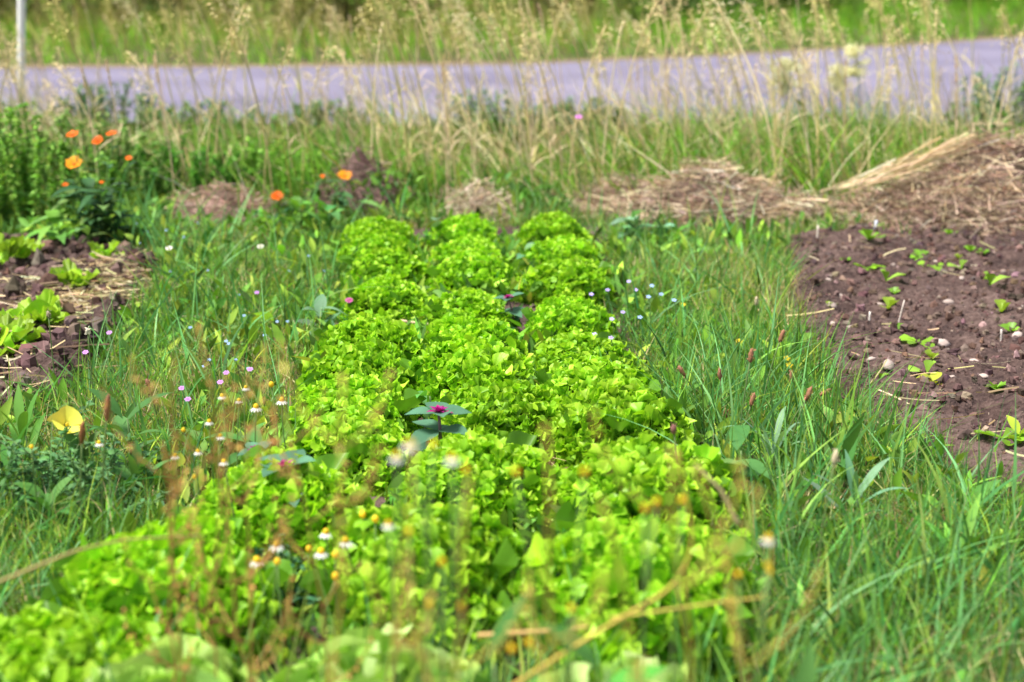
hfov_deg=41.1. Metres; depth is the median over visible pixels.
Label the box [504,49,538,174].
grass stalk
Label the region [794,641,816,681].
leafy weed
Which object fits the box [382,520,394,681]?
chamomile
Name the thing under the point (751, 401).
plantain
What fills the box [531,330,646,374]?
lettuce
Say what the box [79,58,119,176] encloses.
grass stalk
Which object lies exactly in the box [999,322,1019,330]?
seedling
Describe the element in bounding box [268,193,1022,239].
heap grass
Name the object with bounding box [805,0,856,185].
grass stalk
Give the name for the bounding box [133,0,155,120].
grass stalk
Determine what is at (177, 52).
grass stalk
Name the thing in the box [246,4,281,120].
grass stalk
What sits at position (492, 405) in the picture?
lettuce
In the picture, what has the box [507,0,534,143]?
grass stalk
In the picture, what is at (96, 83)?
grass stalk
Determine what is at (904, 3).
grass stalk
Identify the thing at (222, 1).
grass stalk
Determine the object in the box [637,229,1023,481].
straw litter
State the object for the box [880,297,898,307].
seedling
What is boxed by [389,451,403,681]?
chamomile
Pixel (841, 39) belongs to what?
grass stalk
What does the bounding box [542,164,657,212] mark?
straw heap
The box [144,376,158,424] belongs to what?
plantain
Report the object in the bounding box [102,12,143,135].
grass stalk
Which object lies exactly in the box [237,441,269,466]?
magenta plant
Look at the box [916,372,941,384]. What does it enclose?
leafy weed
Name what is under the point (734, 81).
grass stalk
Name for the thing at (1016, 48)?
grass stalk
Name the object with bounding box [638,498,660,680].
chamomile
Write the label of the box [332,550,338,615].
chamomile
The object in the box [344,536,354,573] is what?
chamomile
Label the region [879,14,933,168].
grass stalk
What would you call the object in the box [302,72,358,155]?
grass stalk
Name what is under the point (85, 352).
wildflower
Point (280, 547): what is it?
chamomile
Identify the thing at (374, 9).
grass stalk
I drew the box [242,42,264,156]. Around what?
grass stalk
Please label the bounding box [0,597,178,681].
lettuce
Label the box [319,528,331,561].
chamomile
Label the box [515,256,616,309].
lettuce
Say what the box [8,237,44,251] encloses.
young lettuce
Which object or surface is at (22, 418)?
leafy weed
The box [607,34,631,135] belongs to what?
grass stalk
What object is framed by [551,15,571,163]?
grass stalk
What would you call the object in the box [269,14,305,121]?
grass stalk
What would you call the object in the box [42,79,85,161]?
grass stalk
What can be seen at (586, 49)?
grass stalk
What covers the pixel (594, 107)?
bushy weed
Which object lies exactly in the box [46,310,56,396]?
plantain
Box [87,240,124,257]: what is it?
young lettuce
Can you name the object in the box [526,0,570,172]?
grass stalk
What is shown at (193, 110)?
bushy weed
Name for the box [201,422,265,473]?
leafy weed
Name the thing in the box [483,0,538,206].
grass stalk
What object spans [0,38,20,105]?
grass stalk
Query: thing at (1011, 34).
grass stalk
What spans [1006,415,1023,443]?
leafy weed
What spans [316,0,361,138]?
grass stalk
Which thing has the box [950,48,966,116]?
grass stalk
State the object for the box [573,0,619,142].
grass stalk
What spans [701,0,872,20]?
bush
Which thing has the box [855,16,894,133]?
grass stalk
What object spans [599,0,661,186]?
grass stalk
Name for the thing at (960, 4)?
bush
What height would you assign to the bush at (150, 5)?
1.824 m
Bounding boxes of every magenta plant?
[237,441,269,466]
[260,449,315,506]
[401,402,470,450]
[493,292,523,328]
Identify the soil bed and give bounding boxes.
[0,234,153,410]
[258,225,759,679]
[786,224,1023,507]
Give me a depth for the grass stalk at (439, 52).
8.04 m
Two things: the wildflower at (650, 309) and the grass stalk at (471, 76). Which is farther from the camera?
the grass stalk at (471, 76)
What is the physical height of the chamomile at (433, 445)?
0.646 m
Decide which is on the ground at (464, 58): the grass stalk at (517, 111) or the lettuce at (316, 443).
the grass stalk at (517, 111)
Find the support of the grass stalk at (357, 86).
on the ground at (464, 58)
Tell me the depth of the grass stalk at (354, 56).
7.18 m
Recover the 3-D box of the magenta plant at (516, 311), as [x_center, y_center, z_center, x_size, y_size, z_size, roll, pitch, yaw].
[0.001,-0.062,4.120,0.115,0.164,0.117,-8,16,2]
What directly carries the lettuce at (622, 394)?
on the soil bed at (379, 501)
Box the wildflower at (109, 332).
[106,331,113,369]
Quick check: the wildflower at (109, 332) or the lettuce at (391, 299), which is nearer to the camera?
the wildflower at (109, 332)
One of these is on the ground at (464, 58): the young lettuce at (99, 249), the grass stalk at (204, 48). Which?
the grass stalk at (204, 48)
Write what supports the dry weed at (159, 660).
on the ground at (464, 58)
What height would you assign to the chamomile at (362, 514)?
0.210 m
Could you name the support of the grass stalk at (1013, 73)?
on the ground at (464, 58)
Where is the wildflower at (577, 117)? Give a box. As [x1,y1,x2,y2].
[575,114,581,216]
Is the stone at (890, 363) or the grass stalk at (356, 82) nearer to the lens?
the stone at (890, 363)
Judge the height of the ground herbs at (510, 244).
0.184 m
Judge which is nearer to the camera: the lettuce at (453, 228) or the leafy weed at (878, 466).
the leafy weed at (878, 466)
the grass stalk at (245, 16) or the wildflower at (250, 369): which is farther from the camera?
the grass stalk at (245, 16)
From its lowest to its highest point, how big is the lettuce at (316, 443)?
0.161 m
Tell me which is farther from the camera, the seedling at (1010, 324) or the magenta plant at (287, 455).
the seedling at (1010, 324)
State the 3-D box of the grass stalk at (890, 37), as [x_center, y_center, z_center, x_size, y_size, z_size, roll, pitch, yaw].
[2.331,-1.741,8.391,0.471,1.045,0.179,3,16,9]
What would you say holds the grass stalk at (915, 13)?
on the ground at (464, 58)
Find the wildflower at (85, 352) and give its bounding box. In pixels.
[82,350,90,384]
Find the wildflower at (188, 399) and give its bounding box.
[184,397,192,419]
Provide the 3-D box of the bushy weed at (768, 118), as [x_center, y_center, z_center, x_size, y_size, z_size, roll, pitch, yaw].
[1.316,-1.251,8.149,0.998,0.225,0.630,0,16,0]
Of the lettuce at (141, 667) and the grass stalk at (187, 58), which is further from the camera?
the grass stalk at (187, 58)
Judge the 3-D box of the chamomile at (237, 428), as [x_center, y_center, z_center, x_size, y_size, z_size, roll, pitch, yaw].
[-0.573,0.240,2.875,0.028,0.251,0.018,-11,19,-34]
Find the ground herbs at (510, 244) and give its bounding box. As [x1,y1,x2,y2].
[162,220,789,680]
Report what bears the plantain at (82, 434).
on the ground at (464, 58)
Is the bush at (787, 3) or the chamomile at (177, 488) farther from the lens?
the bush at (787, 3)
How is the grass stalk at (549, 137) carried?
on the ground at (464, 58)
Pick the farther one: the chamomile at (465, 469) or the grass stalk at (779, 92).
the grass stalk at (779, 92)
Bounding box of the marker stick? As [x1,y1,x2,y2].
[898,300,904,322]
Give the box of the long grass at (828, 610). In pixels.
[0,146,1023,681]
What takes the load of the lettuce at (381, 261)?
on the soil bed at (379, 501)
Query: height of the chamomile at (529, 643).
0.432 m
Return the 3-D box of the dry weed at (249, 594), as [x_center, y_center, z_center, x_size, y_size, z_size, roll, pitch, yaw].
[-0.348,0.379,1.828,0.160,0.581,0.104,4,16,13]
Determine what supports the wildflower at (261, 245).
on the ground at (464, 58)
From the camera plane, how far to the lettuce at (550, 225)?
5.23 m
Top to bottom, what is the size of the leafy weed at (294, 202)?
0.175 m
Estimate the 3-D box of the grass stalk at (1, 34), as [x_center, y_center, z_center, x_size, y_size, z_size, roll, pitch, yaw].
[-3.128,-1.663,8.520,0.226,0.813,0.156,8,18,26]
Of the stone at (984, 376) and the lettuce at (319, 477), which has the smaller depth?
the lettuce at (319, 477)
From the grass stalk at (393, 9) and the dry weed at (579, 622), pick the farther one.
the grass stalk at (393, 9)
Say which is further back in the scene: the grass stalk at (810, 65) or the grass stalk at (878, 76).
the grass stalk at (878, 76)
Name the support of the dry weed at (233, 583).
on the ground at (464, 58)
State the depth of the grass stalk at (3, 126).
6.15 m
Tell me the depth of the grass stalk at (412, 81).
8.44 m
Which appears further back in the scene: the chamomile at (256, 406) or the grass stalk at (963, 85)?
the grass stalk at (963, 85)
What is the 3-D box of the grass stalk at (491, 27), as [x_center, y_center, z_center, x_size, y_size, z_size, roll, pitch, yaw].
[0.041,-1.120,6.479,0.401,0.889,0.152,1,16,4]
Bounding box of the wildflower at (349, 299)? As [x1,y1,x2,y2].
[345,297,352,305]
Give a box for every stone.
[826,302,836,308]
[883,359,894,369]
[935,339,950,346]
[943,299,953,303]
[979,373,988,378]
[1011,331,1021,336]
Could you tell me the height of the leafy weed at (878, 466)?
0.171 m
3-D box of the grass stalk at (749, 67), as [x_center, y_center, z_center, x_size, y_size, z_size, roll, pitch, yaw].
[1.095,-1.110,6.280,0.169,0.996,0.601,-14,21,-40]
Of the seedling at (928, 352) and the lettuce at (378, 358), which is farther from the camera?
the seedling at (928, 352)
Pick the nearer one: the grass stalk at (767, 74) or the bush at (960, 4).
the grass stalk at (767, 74)
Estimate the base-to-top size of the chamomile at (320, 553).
0.187 m
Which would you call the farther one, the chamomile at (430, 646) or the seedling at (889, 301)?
the seedling at (889, 301)
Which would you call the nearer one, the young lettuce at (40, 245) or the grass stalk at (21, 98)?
the young lettuce at (40, 245)
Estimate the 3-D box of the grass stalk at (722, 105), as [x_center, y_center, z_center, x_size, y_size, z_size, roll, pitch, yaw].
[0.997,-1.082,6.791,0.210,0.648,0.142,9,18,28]
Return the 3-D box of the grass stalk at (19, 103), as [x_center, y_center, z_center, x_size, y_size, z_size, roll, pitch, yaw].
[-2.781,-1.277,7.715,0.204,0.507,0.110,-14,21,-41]
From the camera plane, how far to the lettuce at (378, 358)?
3.47 m
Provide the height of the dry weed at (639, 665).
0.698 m
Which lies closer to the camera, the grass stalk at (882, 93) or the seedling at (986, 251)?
the seedling at (986, 251)
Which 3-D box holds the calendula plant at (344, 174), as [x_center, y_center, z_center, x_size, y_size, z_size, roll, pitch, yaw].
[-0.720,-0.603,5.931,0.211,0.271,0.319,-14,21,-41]
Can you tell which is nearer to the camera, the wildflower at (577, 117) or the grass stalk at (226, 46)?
the wildflower at (577, 117)
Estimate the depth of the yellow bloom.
2.90 m
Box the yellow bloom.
[29,405,104,474]
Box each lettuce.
[0,233,38,263]
[0,289,69,328]
[0,313,45,355]
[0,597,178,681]
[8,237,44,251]
[40,507,299,665]
[49,258,103,287]
[86,633,260,681]
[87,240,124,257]
[169,445,374,570]
[268,623,487,681]
[279,399,422,499]
[280,372,426,435]
[291,338,417,401]
[296,497,529,670]
[309,307,424,365]
[334,216,417,248]
[334,274,429,328]
[336,231,421,262]
[340,247,432,291]
[377,428,564,546]
[408,333,534,417]
[410,286,521,333]
[420,312,527,359]
[423,212,500,249]
[423,247,521,301]
[425,374,559,450]
[428,233,509,263]
[507,511,760,681]
[514,210,593,254]
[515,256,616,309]
[517,233,602,272]
[520,294,623,356]
[530,651,687,681]
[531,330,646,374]
[532,354,661,403]
[541,370,702,467]
[541,432,759,546]
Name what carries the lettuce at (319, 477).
on the soil bed at (379, 501)
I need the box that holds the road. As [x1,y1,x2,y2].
[0,38,1023,125]
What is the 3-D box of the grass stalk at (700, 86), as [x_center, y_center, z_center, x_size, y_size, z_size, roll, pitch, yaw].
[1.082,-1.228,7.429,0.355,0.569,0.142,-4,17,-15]
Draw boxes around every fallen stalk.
[0,535,204,582]
[477,626,588,637]
[516,452,692,681]
[610,537,772,619]
[698,468,739,525]
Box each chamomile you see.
[29,444,44,551]
[95,440,116,517]
[171,454,178,512]
[181,427,199,495]
[192,475,196,507]
[194,449,201,502]
[205,419,214,486]
[216,433,223,472]
[218,393,230,467]
[219,459,234,517]
[236,398,241,464]
[242,386,249,447]
[250,403,261,441]
[252,556,268,618]
[269,381,278,447]
[269,541,283,618]
[274,558,286,665]
[277,399,286,448]
[306,545,321,606]
[314,547,332,611]
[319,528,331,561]
[325,572,338,638]
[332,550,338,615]
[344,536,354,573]
[359,511,368,531]
[372,515,378,541]
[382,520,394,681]
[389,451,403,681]
[401,439,447,681]
[407,528,415,681]
[423,441,436,681]
[426,600,432,681]
[439,558,444,681]
[440,466,469,681]
[445,453,459,657]
[456,602,461,681]
[501,644,515,681]
[513,468,541,681]
[526,639,532,681]
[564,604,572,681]
[569,467,587,681]
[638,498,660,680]
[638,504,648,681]
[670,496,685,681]
[735,570,744,681]
[756,562,771,681]
[758,534,774,681]
[762,569,772,648]
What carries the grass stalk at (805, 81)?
on the ground at (464, 58)
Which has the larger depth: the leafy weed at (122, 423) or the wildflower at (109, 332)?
the wildflower at (109, 332)
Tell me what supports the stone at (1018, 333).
on the soil bed at (981, 400)
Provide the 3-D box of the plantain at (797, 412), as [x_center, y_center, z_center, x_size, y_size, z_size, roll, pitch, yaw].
[0.657,0.199,3.171,0.068,0.176,0.017,0,16,0]
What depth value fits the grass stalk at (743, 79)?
7.30 m
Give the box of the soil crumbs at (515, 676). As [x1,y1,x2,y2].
[275,233,703,681]
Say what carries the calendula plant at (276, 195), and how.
on the ground at (464, 58)
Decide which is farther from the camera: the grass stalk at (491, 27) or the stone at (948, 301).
the grass stalk at (491, 27)
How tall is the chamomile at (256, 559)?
0.195 m
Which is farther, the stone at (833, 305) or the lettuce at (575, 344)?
the stone at (833, 305)
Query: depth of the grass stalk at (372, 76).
8.40 m
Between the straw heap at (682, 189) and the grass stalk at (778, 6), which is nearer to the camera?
the straw heap at (682, 189)
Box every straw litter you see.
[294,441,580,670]
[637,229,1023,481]
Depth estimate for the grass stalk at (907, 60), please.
7.59 m
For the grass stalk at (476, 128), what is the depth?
6.13 m
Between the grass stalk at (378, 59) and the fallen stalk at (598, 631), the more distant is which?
the grass stalk at (378, 59)
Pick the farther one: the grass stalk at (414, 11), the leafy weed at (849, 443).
the grass stalk at (414, 11)
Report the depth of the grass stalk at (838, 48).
6.96 m
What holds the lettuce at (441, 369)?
on the soil bed at (379, 501)
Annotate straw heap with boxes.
[153,166,292,222]
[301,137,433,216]
[434,177,529,222]
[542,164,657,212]
[557,150,851,232]
[789,112,1023,237]
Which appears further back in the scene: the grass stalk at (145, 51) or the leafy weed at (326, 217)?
the grass stalk at (145, 51)
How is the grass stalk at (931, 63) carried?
on the ground at (464, 58)
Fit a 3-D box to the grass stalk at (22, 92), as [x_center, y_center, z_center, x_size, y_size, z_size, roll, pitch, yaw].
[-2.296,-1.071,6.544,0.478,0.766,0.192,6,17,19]
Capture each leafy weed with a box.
[0,384,45,466]
[0,439,37,504]
[13,474,75,546]
[24,209,90,243]
[54,410,104,493]
[86,388,181,484]
[97,440,172,510]
[196,670,220,681]
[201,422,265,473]
[283,196,317,234]
[294,294,345,333]
[308,199,346,239]
[412,390,435,428]
[423,217,441,235]
[471,593,527,681]
[517,242,533,267]
[540,622,666,681]
[609,210,654,237]
[649,217,674,242]
[700,425,781,478]
[722,406,804,478]
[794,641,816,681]
[805,450,908,530]
[814,414,863,503]
[911,493,1022,575]
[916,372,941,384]
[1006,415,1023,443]
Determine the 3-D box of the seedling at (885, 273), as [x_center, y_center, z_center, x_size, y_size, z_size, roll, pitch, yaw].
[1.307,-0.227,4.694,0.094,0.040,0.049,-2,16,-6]
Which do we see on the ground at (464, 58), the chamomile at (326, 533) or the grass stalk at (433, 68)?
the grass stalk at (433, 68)
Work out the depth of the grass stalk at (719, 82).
8.72 m
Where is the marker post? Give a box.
[17,0,24,111]
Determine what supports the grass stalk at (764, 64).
on the ground at (464, 58)
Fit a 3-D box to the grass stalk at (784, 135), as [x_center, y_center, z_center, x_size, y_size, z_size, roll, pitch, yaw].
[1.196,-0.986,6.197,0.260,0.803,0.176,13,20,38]
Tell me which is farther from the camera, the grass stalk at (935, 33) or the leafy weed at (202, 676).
the grass stalk at (935, 33)
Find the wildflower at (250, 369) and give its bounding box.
[247,367,254,402]
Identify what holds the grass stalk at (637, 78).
on the ground at (464, 58)
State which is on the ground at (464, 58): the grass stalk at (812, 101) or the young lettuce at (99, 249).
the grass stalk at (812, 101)
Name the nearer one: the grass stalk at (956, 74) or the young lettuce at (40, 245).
the young lettuce at (40, 245)
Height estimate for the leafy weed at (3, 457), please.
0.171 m
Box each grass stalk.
[0,12,26,138]
[0,24,27,101]
[0,26,40,124]
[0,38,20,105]
[0,38,46,180]
[0,46,50,174]
[0,106,33,157]
[0,108,25,158]
[3,50,32,177]
[8,41,36,160]
[12,24,48,130]
[13,70,30,145]
[31,26,47,113]
[35,44,62,146]
[40,52,72,140]
[41,0,107,152]
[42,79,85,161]
[47,0,106,143]
[53,46,96,172]
[53,62,99,151]
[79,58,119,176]
[82,0,107,128]
[91,59,140,170]
[95,46,106,120]
[102,0,149,133]
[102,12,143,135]
[114,0,199,138]
[123,51,205,199]
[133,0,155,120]
[134,53,165,130]
[144,13,190,188]
[149,49,187,196]
[153,56,187,168]
[158,8,206,142]
[161,0,204,148]
[168,40,243,175]
[179,34,194,112]
[183,11,229,129]
[185,0,240,127]
[188,52,213,147]
[190,11,217,109]
[197,25,236,188]
[202,1,249,178]
[207,0,291,200]
[219,0,257,109]
[220,0,304,158]
[225,25,248,125]
[236,31,256,156]
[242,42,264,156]
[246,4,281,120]
[256,0,292,130]
[256,42,293,196]
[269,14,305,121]
[274,0,325,153]
[278,85,306,173]
[279,0,306,100]
[294,45,331,187]
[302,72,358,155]
[310,24,326,120]
[315,11,340,134]
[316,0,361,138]
[324,2,393,152]
[332,46,400,170]
[332,50,361,150]
[348,15,367,134]
[351,25,397,167]
[354,8,403,149]
[355,48,365,131]
[359,0,411,190]
[362,0,423,183]
[364,0,444,165]
[365,9,394,145]
[369,48,389,121]
[370,0,431,197]
[370,22,394,157]
[376,0,423,169]
[376,46,389,129]
[377,0,445,201]
[387,14,424,152]
[398,0,471,191]
[402,70,424,168]
[404,0,429,156]
[406,51,419,128]
[414,0,502,180]
[420,0,454,152]
[421,5,452,131]
[423,1,439,121]
[426,20,444,162]
[432,63,462,208]
[433,8,468,147]
[435,0,478,109]
[440,53,470,193]
[440,60,458,142]
[442,0,545,181]
[442,39,462,136]
[443,0,485,167]
[445,72,483,184]
[451,24,504,167]
[452,14,542,165]
[456,48,479,179]
[461,29,494,132]
[464,70,490,188]
[467,42,487,115]
[474,0,519,121]
[478,9,547,189]
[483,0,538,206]
[487,26,509,161]
[488,14,538,171]
[498,1,551,160]
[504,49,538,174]
[506,33,535,180]
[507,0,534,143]
[510,0,541,167]
[511,96,550,206]
[515,4,602,196]
[517,19,572,194]
[519,35,558,195]
[520,13,561,163]
[521,0,550,157]
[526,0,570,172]
[527,78,566,196]
[537,3,555,178]
[549,0,608,186]
[549,45,572,162]
[550,2,618,128]
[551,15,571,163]
[559,22,612,196]
[564,9,602,128]
[572,0,613,148]
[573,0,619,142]
[575,42,606,175]
[582,21,624,183]
[596,32,613,96]
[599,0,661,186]
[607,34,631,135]
[608,0,641,125]
[620,11,683,117]
[625,78,649,150]
[629,0,659,118]
[630,21,704,137]
[636,17,666,179]
[636,59,655,153]
[639,0,670,127]
[642,23,664,133]
[643,0,709,155]
[645,0,688,142]
[649,0,688,126]
[650,39,685,139]
[656,0,725,144]
[658,52,673,133]
[661,5,712,160]
[666,13,699,166]
[679,27,701,131]
[682,46,706,133]
[684,8,721,155]
[685,63,719,138]
[695,19,748,144]
[697,0,740,139]
[701,64,724,147]
[703,52,738,163]
[704,0,795,180]
[706,0,745,125]
[711,54,724,118]
[713,3,781,175]
[715,47,765,169]
[717,58,733,146]
[718,19,768,114]
[725,36,744,134]
[726,49,763,139]
[728,0,843,192]
[738,34,752,114]
[740,3,795,185]
[745,2,804,154]
[748,65,764,157]
[752,0,788,178]
[755,56,784,140]
[756,35,772,147]
[760,0,830,127]
[764,34,805,195]
[766,0,828,160]
[769,63,796,146]
[772,51,816,176]
[775,52,786,140]
[778,21,839,115]
[780,6,829,144]
[793,52,820,123]
[794,47,829,195]
[797,1,814,110]
[800,0,834,192]
[800,47,824,130]
[805,0,854,174]
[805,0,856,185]
[811,9,842,105]
[817,12,871,143]
[820,0,857,132]
[830,10,863,133]
[837,60,855,180]
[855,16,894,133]
[856,64,895,182]
[861,11,887,105]
[865,0,908,115]
[866,0,915,176]
[867,0,886,120]
[868,50,896,151]
[869,0,901,150]
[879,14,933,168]
[880,0,916,139]
[884,11,950,158]
[884,28,898,138]
[888,45,921,141]
[892,45,915,140]
[897,0,929,159]
[908,6,950,165]
[910,0,989,128]
[911,0,943,153]
[915,32,946,138]
[916,12,945,110]
[918,0,940,116]
[919,0,952,144]
[930,67,941,148]
[936,0,966,114]
[944,26,963,131]
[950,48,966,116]
[954,55,980,148]
[958,0,993,122]
[970,75,1005,139]
[986,76,1003,139]
[991,4,1015,129]
[992,0,1023,137]
[993,32,1022,144]
[996,9,1023,118]
[1003,30,1023,124]
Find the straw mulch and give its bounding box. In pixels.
[0,249,269,399]
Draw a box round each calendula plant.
[21,130,155,244]
[238,174,333,223]
[325,169,385,221]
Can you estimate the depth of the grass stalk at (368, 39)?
6.90 m
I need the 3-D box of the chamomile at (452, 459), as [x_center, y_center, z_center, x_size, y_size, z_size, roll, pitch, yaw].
[-0.068,0.427,1.507,0.028,0.646,0.017,0,16,0]
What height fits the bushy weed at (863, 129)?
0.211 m
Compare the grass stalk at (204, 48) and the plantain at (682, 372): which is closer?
the plantain at (682, 372)
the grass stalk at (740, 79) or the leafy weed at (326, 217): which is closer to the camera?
the leafy weed at (326, 217)
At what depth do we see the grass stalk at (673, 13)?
6.85 m
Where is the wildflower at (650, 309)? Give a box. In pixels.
[646,295,650,333]
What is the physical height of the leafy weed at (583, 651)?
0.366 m
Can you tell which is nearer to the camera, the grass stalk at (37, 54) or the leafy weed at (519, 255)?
the leafy weed at (519, 255)
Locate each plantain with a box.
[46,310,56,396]
[78,421,85,547]
[85,327,94,411]
[102,393,111,540]
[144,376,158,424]
[669,422,678,484]
[677,365,697,402]
[717,368,722,414]
[735,348,755,472]
[745,392,755,424]
[754,296,757,322]
[760,329,784,417]
[783,395,810,443]
[784,386,813,470]
[789,371,794,403]
[806,388,831,404]
[811,449,838,621]
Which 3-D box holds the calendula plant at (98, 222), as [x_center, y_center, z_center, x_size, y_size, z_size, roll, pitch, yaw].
[-1.658,-0.588,5.385,0.456,0.481,0.403,10,19,30]
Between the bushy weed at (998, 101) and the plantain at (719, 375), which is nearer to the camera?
the plantain at (719, 375)
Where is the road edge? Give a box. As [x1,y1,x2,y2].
[2,36,1021,66]
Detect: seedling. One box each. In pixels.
[853,263,884,269]
[859,228,884,239]
[880,269,905,280]
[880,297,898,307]
[887,287,899,293]
[899,334,934,348]
[908,360,935,373]
[910,249,928,259]
[917,260,942,270]
[925,349,938,359]
[944,229,957,233]
[947,259,966,268]
[964,244,981,251]
[974,427,1023,445]
[975,249,989,253]
[984,271,1010,284]
[985,380,1005,389]
[994,299,1009,311]
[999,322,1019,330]
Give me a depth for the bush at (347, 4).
16.47 m
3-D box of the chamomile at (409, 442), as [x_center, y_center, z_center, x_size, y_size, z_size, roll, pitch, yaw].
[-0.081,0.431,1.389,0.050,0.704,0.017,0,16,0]
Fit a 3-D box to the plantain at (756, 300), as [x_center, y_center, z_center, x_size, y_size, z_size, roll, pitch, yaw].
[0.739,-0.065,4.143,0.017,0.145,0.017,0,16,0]
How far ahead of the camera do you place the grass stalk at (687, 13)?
7.00 m
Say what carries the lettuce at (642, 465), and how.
on the soil bed at (379, 501)
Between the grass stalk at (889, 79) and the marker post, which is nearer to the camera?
the grass stalk at (889, 79)
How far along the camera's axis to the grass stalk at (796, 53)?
8.81 m
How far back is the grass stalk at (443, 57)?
6.50 m
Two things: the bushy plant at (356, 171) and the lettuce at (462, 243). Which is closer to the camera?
the lettuce at (462, 243)
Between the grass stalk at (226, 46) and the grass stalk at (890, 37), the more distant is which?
the grass stalk at (890, 37)
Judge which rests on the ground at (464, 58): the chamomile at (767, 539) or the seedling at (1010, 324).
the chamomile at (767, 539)
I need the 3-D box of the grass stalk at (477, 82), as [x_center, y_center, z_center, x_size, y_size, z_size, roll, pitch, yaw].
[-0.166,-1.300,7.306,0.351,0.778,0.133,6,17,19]
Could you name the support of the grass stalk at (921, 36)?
on the ground at (464, 58)
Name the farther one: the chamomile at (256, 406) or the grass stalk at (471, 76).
the grass stalk at (471, 76)
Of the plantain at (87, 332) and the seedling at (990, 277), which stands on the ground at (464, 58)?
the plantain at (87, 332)
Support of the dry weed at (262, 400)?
on the ground at (464, 58)
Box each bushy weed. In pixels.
[0,102,117,231]
[0,140,11,211]
[0,400,170,527]
[9,108,175,206]
[48,78,178,136]
[95,135,257,199]
[144,98,279,142]
[186,137,338,190]
[253,533,321,619]
[269,95,381,138]
[403,87,579,150]
[538,96,649,141]
[626,156,737,185]
[659,112,799,143]
[802,118,952,149]
[943,62,1023,137]
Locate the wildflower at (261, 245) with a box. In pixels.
[257,244,263,268]
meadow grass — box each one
[0,31,1023,209]
[0,54,1023,219]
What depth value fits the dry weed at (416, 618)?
1.22 m
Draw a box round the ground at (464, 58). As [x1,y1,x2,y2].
[0,0,1023,681]
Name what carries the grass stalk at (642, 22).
on the ground at (464, 58)
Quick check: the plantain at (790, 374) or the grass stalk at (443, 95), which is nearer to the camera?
the plantain at (790, 374)
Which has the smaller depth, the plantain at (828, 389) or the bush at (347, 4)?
the plantain at (828, 389)
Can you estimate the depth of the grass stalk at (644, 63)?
8.52 m
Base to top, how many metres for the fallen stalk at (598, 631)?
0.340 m
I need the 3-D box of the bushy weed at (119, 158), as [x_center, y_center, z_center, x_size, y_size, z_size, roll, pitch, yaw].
[-1.964,-0.853,6.306,0.822,0.457,0.467,3,16,11]
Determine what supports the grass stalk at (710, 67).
on the ground at (464, 58)
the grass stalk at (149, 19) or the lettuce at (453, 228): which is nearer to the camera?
the lettuce at (453, 228)
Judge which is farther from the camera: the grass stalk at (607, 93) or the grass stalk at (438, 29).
the grass stalk at (607, 93)
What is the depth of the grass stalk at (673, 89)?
7.60 m
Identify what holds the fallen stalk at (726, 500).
on the ground at (464, 58)
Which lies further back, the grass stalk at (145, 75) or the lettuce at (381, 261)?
the grass stalk at (145, 75)
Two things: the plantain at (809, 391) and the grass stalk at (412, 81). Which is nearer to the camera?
the plantain at (809, 391)
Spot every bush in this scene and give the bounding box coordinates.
[0,0,105,31]
[75,0,285,35]
[210,0,462,41]
[444,0,645,29]
[600,0,737,22]
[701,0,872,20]
[908,0,1011,8]
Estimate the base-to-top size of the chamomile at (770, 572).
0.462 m
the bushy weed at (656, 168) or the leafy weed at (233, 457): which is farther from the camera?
the bushy weed at (656, 168)
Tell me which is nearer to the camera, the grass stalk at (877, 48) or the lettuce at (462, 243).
the lettuce at (462, 243)
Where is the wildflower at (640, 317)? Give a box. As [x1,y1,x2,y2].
[638,315,642,357]
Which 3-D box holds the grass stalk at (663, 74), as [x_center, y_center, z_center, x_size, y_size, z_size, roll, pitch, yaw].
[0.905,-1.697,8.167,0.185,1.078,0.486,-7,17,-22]
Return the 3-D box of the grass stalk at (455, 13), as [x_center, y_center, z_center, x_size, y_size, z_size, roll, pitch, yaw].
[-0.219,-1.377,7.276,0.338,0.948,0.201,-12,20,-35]
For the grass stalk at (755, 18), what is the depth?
5.94 m
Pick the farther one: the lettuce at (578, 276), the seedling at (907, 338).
the lettuce at (578, 276)
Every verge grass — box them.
[0,0,1023,67]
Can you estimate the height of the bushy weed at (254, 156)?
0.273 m
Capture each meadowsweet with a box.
[762,53,807,150]
[824,58,849,120]
[841,42,872,145]
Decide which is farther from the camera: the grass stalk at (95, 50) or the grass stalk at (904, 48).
the grass stalk at (95, 50)
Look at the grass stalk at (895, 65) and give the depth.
6.83 m
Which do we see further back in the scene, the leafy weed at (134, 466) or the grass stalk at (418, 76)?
the grass stalk at (418, 76)
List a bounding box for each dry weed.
[99,387,206,681]
[121,355,227,681]
[149,342,276,677]
[176,423,288,681]
[190,324,295,681]
[262,386,377,681]
[278,341,392,681]
[329,439,433,681]
[360,476,536,681]
[522,420,640,681]
[587,406,762,681]
[601,499,650,681]
[692,463,825,681]

